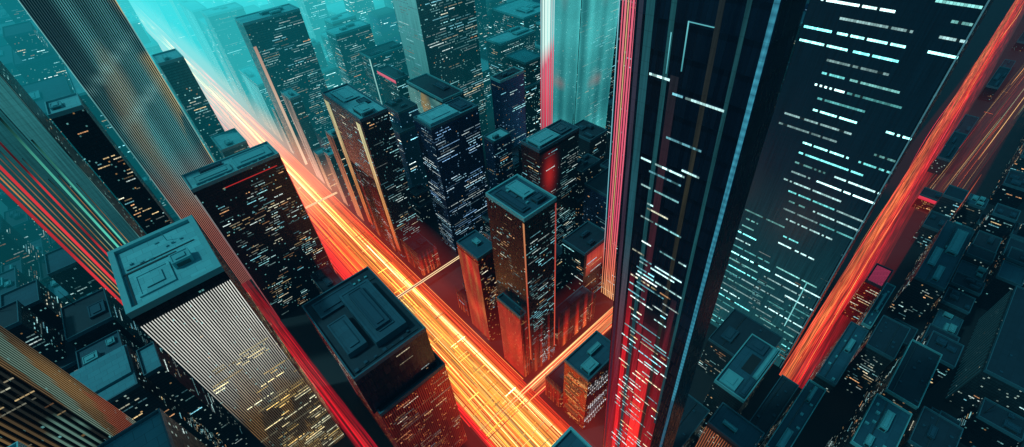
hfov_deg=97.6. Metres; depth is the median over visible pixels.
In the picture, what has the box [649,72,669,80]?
window
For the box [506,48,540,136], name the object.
office block
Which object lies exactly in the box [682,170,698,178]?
window
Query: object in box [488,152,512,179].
windows
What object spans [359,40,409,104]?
office tower
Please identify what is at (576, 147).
windows
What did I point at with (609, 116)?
office block
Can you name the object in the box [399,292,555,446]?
light trails
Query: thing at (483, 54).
office block
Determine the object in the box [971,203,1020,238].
office block
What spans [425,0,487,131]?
windows
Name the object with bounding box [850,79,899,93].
window
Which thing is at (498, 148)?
office tower
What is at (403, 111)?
office block
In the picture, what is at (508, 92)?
office tower
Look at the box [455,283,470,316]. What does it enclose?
office block
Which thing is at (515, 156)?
office block
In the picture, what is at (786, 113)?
window
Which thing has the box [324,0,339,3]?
misty tower
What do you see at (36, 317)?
windows
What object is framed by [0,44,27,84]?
office block
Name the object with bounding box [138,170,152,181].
office block
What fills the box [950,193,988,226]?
office block
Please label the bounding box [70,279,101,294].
windows
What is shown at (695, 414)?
office block
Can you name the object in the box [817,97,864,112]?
window
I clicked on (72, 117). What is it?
office tower
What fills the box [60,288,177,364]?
office block
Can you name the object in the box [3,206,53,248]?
office block
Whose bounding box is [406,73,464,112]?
office block
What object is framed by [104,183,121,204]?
office block
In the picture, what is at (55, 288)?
block
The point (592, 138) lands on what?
office block
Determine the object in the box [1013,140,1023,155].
office block
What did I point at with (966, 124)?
office block
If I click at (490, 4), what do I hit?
office block
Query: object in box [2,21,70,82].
office block
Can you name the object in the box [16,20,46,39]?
office block
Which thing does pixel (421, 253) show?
office block
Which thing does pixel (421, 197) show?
office block
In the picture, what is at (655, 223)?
window
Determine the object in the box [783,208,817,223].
window
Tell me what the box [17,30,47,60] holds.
windows
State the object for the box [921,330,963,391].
office block
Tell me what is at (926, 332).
office block
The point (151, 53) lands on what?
office block
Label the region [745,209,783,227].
window
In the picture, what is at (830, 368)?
office block
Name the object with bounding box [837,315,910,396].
office block
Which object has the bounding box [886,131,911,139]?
window
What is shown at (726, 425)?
office block
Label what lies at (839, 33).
window
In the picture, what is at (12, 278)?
office block
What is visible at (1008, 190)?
office block
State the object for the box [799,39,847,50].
window
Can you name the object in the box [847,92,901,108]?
window
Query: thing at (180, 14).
misty tower
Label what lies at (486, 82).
office block
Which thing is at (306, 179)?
avenue road
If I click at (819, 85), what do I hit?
window
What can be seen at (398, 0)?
windows
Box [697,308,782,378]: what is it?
office block
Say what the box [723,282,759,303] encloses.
window
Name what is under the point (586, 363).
office block
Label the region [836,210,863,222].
window
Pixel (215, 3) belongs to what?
office block
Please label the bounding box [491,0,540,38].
office block
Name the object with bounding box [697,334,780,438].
office block
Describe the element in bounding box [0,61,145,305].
striped tower
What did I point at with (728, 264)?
window
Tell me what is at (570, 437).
block
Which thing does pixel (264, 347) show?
window
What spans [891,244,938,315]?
windows
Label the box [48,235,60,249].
office block
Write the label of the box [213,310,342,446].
windows
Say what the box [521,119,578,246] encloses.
office tower
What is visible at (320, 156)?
slim tower
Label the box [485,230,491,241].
office block
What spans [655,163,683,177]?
window
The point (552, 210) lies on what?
windows
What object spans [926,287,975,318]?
office block
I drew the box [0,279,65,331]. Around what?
office block
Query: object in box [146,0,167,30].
office block
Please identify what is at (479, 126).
windows
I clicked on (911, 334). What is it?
office block
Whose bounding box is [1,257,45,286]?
office block
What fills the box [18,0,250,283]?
ribbed tower
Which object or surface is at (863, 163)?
window
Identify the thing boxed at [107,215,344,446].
ribbed tower
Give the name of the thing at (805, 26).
window
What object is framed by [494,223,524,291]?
windows
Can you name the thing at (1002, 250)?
office block
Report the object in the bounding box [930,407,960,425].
office block
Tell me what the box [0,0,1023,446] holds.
ground
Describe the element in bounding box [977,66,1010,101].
office block
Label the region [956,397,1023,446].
office block
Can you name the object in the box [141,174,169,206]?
office block
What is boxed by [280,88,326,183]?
slim tower
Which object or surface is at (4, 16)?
office block
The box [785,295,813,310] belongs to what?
window
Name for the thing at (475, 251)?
office tower
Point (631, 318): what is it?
window
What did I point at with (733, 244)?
window
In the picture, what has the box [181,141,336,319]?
office tower
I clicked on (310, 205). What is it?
footbridge
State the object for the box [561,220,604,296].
office block
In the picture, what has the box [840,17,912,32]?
window
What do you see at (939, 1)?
window
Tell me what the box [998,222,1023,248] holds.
office block
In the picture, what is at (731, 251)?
window
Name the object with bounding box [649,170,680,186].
window
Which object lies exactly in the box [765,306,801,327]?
window
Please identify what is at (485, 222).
office block
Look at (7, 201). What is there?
office block
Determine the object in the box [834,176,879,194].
window
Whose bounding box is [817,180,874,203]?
window
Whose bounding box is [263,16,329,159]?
windows
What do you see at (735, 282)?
window
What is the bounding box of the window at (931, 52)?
[927,51,955,58]
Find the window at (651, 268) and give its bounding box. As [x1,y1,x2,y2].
[651,268,673,282]
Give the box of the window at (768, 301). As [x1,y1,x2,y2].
[768,301,799,318]
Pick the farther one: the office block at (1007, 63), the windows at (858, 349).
the office block at (1007, 63)
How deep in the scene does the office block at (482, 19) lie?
957.85 m
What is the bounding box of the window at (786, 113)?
[784,112,851,134]
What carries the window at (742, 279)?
in the slab tower at (864, 83)
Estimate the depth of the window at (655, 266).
178.08 m
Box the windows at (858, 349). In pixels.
[848,349,876,389]
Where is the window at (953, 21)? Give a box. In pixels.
[951,20,972,25]
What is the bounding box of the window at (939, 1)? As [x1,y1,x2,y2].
[935,0,982,8]
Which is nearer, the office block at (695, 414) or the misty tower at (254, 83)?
the office block at (695, 414)
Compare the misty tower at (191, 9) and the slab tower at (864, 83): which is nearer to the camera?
the slab tower at (864, 83)
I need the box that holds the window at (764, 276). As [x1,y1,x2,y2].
[764,276,803,297]
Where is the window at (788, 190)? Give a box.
[788,190,833,209]
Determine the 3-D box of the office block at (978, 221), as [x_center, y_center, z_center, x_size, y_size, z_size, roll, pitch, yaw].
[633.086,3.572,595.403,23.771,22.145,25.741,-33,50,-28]
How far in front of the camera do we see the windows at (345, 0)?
932.71 m
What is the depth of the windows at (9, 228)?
553.83 m
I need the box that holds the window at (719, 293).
[719,293,748,310]
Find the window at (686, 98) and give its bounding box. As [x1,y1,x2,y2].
[685,97,723,112]
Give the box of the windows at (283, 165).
[220,165,326,314]
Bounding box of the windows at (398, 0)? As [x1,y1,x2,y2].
[398,0,423,77]
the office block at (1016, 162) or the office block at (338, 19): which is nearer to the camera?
the office block at (1016, 162)
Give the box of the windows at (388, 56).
[363,56,405,102]
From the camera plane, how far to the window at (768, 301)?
436.46 m
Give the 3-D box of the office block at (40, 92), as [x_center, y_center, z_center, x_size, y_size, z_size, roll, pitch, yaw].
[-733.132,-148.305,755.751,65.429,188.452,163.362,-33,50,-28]
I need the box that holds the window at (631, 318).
[631,318,659,338]
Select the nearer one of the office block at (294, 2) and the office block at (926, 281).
the office block at (926, 281)
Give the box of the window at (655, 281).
[655,281,680,298]
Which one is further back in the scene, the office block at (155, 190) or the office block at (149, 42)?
the office block at (149, 42)
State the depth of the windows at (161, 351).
388.76 m
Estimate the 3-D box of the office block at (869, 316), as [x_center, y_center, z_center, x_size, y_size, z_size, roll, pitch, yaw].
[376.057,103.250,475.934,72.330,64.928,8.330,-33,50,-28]
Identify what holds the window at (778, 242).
in the slab tower at (864, 83)
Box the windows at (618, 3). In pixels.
[577,3,618,124]
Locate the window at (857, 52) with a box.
[853,50,898,62]
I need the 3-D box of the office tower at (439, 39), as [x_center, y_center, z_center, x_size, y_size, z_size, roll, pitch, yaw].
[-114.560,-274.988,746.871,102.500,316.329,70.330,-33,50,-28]
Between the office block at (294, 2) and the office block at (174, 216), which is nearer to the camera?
the office block at (174, 216)
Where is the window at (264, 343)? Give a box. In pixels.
[238,343,264,359]
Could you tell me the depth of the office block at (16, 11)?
1112.78 m
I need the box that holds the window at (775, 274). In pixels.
[775,274,818,297]
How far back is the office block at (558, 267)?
551.35 m
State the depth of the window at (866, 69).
297.60 m
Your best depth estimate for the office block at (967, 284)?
500.06 m
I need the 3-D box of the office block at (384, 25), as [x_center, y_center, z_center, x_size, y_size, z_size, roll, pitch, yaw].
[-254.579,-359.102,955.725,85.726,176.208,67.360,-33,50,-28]
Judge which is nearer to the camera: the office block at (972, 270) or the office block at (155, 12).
the office block at (972, 270)
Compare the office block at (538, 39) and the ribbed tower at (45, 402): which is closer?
the ribbed tower at (45, 402)
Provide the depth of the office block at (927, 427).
346.50 m
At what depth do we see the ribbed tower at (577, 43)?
632.24 m
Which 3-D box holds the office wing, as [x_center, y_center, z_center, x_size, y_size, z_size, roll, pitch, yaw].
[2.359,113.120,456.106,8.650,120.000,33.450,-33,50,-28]
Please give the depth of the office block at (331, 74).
854.00 m
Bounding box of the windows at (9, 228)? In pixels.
[0,228,42,262]
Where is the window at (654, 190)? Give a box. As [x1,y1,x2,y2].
[654,190,678,202]
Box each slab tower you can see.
[602,0,806,446]
[710,0,993,367]
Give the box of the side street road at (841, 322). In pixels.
[779,0,1023,388]
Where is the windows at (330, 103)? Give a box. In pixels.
[330,103,418,256]
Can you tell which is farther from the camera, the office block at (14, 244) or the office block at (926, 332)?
the office block at (14, 244)
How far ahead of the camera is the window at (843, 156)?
337.48 m
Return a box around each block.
[0,0,31,22]
[0,5,12,22]
[0,21,15,45]
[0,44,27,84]
[0,189,17,209]
[0,216,42,273]
[0,267,30,294]
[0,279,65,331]
[0,300,77,374]
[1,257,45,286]
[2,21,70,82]
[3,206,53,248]
[8,441,26,446]
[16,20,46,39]
[21,73,103,183]
[29,237,53,254]
[38,255,52,283]
[44,247,109,299]
[46,280,76,304]
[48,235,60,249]
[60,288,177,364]
[64,66,143,172]
[70,344,227,446]
[75,330,137,368]
[97,408,207,446]
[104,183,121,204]
[124,11,162,53]
[136,342,248,446]
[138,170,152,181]
[139,0,151,11]
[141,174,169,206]
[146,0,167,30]
[149,52,214,161]
[151,0,197,41]
[164,205,174,213]
[169,212,180,221]
[199,17,246,104]
[203,0,258,8]
[211,128,249,157]
[243,4,262,13]
[257,0,267,6]
[260,0,292,9]
[278,0,298,7]
[302,266,466,446]
[310,38,342,89]
[310,265,341,293]
[320,11,356,83]
[326,0,374,15]
[343,0,374,29]
[367,6,401,45]
[373,0,383,8]
[383,96,429,193]
[384,0,393,8]
[400,233,440,275]
[409,183,435,226]
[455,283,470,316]
[474,0,488,50]
[480,49,487,60]
[481,58,491,108]
[481,211,489,236]
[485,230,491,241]
[486,0,506,36]
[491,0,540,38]
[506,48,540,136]
[512,144,519,174]
[518,145,522,176]
[535,20,540,53]
[545,361,563,408]
[551,426,591,446]
[555,243,561,293]
[555,283,597,350]
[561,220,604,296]
[563,330,609,429]
[574,119,606,172]
[574,153,599,229]
[582,167,608,229]
[600,159,608,171]
[605,97,612,137]
[673,394,709,446]
[695,402,764,446]
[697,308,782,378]
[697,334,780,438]
[750,374,798,446]
[760,379,825,446]
[788,11,805,61]
[804,321,868,408]
[824,393,912,446]
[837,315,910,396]
[841,263,893,321]
[849,339,942,420]
[856,282,895,329]
[887,220,974,323]
[894,318,917,352]
[898,406,963,446]
[910,210,951,248]
[911,187,942,212]
[915,323,959,342]
[920,184,968,224]
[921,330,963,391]
[922,309,963,335]
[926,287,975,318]
[927,131,967,174]
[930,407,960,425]
[934,271,985,301]
[945,114,978,143]
[945,285,1023,417]
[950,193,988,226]
[952,260,988,281]
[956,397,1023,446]
[960,243,996,268]
[967,230,1002,252]
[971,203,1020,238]
[971,213,986,229]
[973,260,1023,310]
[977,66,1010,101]
[985,246,1023,278]
[987,237,1023,269]
[988,169,1023,208]
[996,144,1023,184]
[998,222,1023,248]
[1001,59,1015,67]
[1011,32,1023,51]
[1012,439,1023,446]
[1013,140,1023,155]
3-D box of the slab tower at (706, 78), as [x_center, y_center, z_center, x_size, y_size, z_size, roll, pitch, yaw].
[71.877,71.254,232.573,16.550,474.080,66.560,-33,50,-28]
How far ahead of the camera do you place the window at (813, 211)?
357.58 m
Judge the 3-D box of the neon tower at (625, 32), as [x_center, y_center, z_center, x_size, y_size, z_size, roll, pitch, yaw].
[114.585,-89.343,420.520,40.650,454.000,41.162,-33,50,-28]
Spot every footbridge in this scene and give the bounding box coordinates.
[305,192,337,208]
[396,256,459,297]
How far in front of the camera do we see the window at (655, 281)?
182.72 m
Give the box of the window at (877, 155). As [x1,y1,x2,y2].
[874,154,895,161]
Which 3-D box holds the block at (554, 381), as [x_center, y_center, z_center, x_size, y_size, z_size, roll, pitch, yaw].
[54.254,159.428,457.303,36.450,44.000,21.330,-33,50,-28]
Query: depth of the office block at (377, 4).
1117.68 m
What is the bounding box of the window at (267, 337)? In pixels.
[239,337,267,354]
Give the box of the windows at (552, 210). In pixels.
[529,210,554,351]
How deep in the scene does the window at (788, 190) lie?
364.10 m
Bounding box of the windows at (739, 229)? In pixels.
[714,229,827,358]
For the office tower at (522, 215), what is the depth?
379.18 m
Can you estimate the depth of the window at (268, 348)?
330.14 m
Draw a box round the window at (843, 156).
[803,142,848,158]
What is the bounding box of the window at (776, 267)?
[776,267,816,287]
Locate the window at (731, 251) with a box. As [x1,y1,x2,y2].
[731,251,769,271]
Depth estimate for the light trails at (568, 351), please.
492.25 m
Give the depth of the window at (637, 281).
191.28 m
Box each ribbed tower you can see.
[0,326,134,446]
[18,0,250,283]
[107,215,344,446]
[541,0,618,128]
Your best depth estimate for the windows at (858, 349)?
433.65 m
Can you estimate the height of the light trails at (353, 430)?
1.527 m
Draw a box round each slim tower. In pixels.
[270,105,294,153]
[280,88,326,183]
[313,147,337,189]
[324,148,352,205]
[325,126,367,220]
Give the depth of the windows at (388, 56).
822.31 m
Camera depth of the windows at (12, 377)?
180.48 m
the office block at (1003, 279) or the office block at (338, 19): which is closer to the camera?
the office block at (1003, 279)
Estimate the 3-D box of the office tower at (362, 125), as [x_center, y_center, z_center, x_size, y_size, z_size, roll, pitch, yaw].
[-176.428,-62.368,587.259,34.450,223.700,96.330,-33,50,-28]
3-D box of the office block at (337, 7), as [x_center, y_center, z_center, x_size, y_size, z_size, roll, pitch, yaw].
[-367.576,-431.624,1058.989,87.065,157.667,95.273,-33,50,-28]
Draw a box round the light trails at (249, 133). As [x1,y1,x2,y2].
[134,7,569,446]
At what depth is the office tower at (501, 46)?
824.36 m
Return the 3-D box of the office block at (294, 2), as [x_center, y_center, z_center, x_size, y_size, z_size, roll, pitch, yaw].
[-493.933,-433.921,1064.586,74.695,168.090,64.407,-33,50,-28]
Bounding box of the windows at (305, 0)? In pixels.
[303,0,327,57]
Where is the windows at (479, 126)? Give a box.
[423,126,486,234]
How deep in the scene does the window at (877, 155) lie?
311.58 m
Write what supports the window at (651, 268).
in the slab tower at (706, 78)
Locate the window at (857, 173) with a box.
[799,152,862,175]
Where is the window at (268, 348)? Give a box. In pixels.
[243,348,268,364]
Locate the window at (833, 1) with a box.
[821,0,895,12]
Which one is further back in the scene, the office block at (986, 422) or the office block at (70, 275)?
the office block at (70, 275)
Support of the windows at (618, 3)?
in the ribbed tower at (577, 43)
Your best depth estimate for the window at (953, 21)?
252.02 m
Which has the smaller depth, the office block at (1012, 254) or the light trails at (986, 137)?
the office block at (1012, 254)
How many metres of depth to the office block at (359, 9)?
929.38 m
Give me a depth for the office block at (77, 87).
715.83 m
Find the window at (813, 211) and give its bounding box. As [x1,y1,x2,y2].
[813,211,858,231]
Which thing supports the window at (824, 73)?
in the slab tower at (864, 83)
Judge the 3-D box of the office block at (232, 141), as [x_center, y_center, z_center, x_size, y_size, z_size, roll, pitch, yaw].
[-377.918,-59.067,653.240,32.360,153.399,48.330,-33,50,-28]
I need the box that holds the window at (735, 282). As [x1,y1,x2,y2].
[735,282,762,297]
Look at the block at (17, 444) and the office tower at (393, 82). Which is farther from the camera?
the office tower at (393, 82)
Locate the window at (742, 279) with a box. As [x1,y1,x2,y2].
[742,279,783,301]
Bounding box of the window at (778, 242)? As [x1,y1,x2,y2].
[778,242,813,259]
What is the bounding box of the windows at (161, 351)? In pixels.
[161,351,240,443]
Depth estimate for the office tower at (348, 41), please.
816.57 m
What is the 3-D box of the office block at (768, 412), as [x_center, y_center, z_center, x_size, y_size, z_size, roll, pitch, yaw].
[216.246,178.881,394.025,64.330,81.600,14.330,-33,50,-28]
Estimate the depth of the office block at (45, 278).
542.73 m
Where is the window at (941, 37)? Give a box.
[939,36,964,42]
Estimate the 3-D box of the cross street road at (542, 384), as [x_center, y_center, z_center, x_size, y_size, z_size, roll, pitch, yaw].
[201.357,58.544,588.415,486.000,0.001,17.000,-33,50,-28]
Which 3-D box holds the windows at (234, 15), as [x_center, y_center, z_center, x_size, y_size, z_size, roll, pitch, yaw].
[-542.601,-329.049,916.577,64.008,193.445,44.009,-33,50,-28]
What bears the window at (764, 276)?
in the slab tower at (864, 83)
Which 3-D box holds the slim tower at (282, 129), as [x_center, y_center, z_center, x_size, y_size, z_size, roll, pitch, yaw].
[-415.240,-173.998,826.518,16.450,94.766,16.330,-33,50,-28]
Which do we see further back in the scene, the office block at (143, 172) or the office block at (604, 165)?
the office block at (143, 172)
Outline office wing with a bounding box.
[497,293,529,376]
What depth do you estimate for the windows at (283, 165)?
502.55 m
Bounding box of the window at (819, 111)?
[813,109,856,123]
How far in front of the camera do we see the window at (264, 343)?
325.26 m
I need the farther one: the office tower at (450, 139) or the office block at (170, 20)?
the office block at (170, 20)
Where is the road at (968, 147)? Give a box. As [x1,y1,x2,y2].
[915,66,1023,213]
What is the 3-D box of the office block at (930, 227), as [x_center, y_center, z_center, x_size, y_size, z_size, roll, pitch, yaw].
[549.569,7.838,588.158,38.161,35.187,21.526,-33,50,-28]
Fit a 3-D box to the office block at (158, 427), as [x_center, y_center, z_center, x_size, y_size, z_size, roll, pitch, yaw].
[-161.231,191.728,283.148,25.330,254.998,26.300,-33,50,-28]
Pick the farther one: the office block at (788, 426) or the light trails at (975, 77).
the light trails at (975, 77)
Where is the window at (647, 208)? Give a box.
[647,208,667,219]
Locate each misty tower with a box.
[117,0,145,29]
[169,0,207,59]
[178,0,236,96]
[238,65,286,142]
[296,0,328,60]
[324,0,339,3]
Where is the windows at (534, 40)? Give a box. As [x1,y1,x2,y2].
[489,40,534,73]
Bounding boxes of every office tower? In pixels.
[44,92,174,233]
[151,48,223,160]
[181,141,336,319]
[200,2,260,119]
[234,3,332,164]
[321,83,420,259]
[325,19,375,97]
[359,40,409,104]
[376,65,410,102]
[392,0,487,139]
[413,96,487,253]
[456,230,500,341]
[483,127,513,189]
[485,174,556,373]
[486,26,534,114]
[490,66,526,147]
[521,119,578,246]
[609,19,617,97]
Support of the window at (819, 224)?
in the slab tower at (864, 83)
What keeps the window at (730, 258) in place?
in the slab tower at (864, 83)
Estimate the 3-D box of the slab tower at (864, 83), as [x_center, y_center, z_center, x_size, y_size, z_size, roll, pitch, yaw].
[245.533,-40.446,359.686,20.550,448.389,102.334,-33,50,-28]
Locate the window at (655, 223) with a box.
[655,223,680,237]
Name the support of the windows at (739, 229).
in the slab tower at (864, 83)
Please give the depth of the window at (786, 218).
377.45 m
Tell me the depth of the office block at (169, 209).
711.77 m
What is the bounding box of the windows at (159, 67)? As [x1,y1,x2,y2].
[159,67,219,157]
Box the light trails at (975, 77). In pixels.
[789,0,1022,382]
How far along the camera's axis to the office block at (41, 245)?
621.29 m
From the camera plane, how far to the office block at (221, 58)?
964.70 m
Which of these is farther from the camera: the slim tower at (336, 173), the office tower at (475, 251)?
the slim tower at (336, 173)
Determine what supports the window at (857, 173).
in the slab tower at (864, 83)
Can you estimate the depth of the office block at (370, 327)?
327.12 m
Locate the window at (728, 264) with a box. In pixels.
[728,264,756,279]
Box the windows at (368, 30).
[327,30,373,94]
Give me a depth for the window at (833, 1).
280.94 m
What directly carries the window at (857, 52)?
in the slab tower at (864, 83)
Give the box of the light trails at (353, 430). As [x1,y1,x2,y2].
[247,281,374,446]
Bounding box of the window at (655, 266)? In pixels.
[655,266,680,282]
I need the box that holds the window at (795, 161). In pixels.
[795,161,825,173]
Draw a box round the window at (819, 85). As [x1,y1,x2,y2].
[815,83,844,92]
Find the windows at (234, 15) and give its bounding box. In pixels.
[212,15,254,113]
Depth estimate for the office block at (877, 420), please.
334.55 m
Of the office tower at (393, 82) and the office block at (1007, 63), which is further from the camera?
the office block at (1007, 63)
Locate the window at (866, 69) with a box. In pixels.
[827,59,888,75]
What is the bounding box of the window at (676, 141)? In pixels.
[666,136,700,151]
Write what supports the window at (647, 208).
in the slab tower at (706, 78)
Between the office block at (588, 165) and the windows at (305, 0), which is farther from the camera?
the windows at (305, 0)
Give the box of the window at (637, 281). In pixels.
[637,281,663,298]
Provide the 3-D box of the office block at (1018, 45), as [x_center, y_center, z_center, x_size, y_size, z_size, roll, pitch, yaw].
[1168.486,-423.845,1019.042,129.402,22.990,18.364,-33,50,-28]
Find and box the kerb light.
[204,70,522,378]
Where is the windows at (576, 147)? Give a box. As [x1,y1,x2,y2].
[525,147,577,243]
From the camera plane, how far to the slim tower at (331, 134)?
636.66 m
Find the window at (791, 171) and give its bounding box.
[791,171,809,178]
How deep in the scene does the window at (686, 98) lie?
130.68 m
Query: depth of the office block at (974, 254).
531.16 m
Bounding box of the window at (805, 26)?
[804,25,831,32]
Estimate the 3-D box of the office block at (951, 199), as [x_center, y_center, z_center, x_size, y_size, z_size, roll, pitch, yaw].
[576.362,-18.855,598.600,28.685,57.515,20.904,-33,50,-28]
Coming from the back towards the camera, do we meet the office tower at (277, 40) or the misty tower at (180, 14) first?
the misty tower at (180, 14)
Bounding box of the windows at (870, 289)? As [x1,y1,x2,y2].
[850,289,877,318]
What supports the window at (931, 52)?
in the slab tower at (864, 83)
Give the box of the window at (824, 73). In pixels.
[822,72,844,78]
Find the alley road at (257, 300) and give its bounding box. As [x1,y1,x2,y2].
[241,280,377,446]
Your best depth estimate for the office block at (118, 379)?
347.26 m
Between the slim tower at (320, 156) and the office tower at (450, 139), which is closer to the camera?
the office tower at (450, 139)
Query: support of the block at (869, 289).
on the ground
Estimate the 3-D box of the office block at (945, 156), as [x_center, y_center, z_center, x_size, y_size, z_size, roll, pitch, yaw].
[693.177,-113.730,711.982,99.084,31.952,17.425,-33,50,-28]
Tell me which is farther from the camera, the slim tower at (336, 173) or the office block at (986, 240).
the slim tower at (336, 173)
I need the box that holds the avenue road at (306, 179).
[130,1,567,446]
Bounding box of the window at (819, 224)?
[819,224,852,238]
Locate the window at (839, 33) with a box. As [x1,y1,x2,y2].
[837,32,905,47]
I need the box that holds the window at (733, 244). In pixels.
[733,244,768,262]
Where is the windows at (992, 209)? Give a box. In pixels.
[976,209,1011,230]
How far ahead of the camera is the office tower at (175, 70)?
581.26 m
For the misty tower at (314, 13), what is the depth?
927.57 m
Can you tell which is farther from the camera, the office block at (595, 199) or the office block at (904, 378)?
the office block at (595, 199)
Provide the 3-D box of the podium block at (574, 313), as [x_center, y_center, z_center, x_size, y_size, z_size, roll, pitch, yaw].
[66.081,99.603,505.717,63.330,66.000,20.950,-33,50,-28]
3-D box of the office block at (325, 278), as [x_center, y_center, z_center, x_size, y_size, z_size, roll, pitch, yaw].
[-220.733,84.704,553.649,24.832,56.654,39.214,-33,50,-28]
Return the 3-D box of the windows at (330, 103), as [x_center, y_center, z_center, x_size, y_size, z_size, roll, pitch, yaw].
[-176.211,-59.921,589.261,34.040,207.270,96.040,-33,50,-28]
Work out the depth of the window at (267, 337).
324.51 m
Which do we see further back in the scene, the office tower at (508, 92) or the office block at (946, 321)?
the office tower at (508, 92)
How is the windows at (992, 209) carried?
in the office block at (999, 220)
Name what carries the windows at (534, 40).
in the office tower at (501, 46)
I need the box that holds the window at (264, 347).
[236,347,264,364]
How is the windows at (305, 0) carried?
in the misty tower at (314, 13)
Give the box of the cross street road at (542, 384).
[529,309,612,395]
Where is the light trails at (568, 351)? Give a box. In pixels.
[480,307,612,438]
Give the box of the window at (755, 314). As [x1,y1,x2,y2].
[755,314,793,337]
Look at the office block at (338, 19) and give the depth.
847.99 m
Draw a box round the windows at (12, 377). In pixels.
[0,377,65,446]
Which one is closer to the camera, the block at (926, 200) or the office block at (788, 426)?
the office block at (788, 426)
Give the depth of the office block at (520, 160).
651.43 m
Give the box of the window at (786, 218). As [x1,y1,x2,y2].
[786,218,831,239]
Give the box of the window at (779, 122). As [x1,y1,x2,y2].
[779,122,836,142]
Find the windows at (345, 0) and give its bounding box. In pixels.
[345,0,372,19]
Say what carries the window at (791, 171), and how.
in the slab tower at (864, 83)
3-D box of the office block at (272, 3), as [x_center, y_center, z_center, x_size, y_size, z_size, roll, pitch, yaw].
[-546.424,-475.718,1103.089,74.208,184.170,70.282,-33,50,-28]
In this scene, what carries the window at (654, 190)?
in the slab tower at (706, 78)
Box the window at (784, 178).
[784,178,840,201]
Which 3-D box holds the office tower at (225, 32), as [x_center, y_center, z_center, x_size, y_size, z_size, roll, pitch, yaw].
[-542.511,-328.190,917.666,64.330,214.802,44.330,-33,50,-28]
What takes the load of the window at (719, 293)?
in the slab tower at (864, 83)
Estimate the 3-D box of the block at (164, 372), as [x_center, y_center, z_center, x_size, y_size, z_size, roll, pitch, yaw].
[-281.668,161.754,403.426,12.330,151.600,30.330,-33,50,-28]
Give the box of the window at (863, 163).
[858,161,891,173]
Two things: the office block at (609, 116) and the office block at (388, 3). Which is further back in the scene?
the office block at (388, 3)
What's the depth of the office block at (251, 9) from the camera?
1036.12 m
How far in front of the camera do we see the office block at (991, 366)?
421.27 m
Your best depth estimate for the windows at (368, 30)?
822.51 m
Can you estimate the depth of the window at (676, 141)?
142.72 m
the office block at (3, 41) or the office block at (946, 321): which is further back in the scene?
the office block at (3, 41)
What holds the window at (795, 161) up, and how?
in the slab tower at (864, 83)
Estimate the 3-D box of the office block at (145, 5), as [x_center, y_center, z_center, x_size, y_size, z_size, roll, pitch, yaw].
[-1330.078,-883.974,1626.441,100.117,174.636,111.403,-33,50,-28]
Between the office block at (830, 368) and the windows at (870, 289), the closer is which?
the office block at (830, 368)
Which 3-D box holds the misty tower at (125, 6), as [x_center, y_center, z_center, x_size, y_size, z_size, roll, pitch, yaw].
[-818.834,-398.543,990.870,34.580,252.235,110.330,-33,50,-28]
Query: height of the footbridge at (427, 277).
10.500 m
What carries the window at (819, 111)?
in the slab tower at (864, 83)
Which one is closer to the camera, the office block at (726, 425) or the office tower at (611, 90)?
the office block at (726, 425)
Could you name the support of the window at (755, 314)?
in the slab tower at (864, 83)
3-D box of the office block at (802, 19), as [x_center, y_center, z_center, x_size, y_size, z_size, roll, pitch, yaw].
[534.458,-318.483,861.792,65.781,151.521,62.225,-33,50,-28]
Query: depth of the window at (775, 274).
412.88 m
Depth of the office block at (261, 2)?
1465.19 m
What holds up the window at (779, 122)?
in the slab tower at (864, 83)
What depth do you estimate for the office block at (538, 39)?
902.82 m
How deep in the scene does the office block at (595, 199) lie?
571.77 m
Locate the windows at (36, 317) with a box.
[26,317,62,347]
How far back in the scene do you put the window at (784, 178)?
359.24 m
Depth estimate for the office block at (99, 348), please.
408.45 m
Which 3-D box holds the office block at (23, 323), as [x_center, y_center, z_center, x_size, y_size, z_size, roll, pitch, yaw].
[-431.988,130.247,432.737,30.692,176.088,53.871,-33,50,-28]
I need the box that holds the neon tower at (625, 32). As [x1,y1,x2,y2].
[601,0,635,300]
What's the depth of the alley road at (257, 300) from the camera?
508.10 m
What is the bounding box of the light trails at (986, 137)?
[916,65,1023,209]
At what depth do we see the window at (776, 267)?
409.07 m
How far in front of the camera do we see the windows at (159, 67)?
596.13 m
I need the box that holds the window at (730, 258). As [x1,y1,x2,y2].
[730,258,756,272]
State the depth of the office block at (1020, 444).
381.38 m
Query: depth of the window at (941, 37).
258.12 m

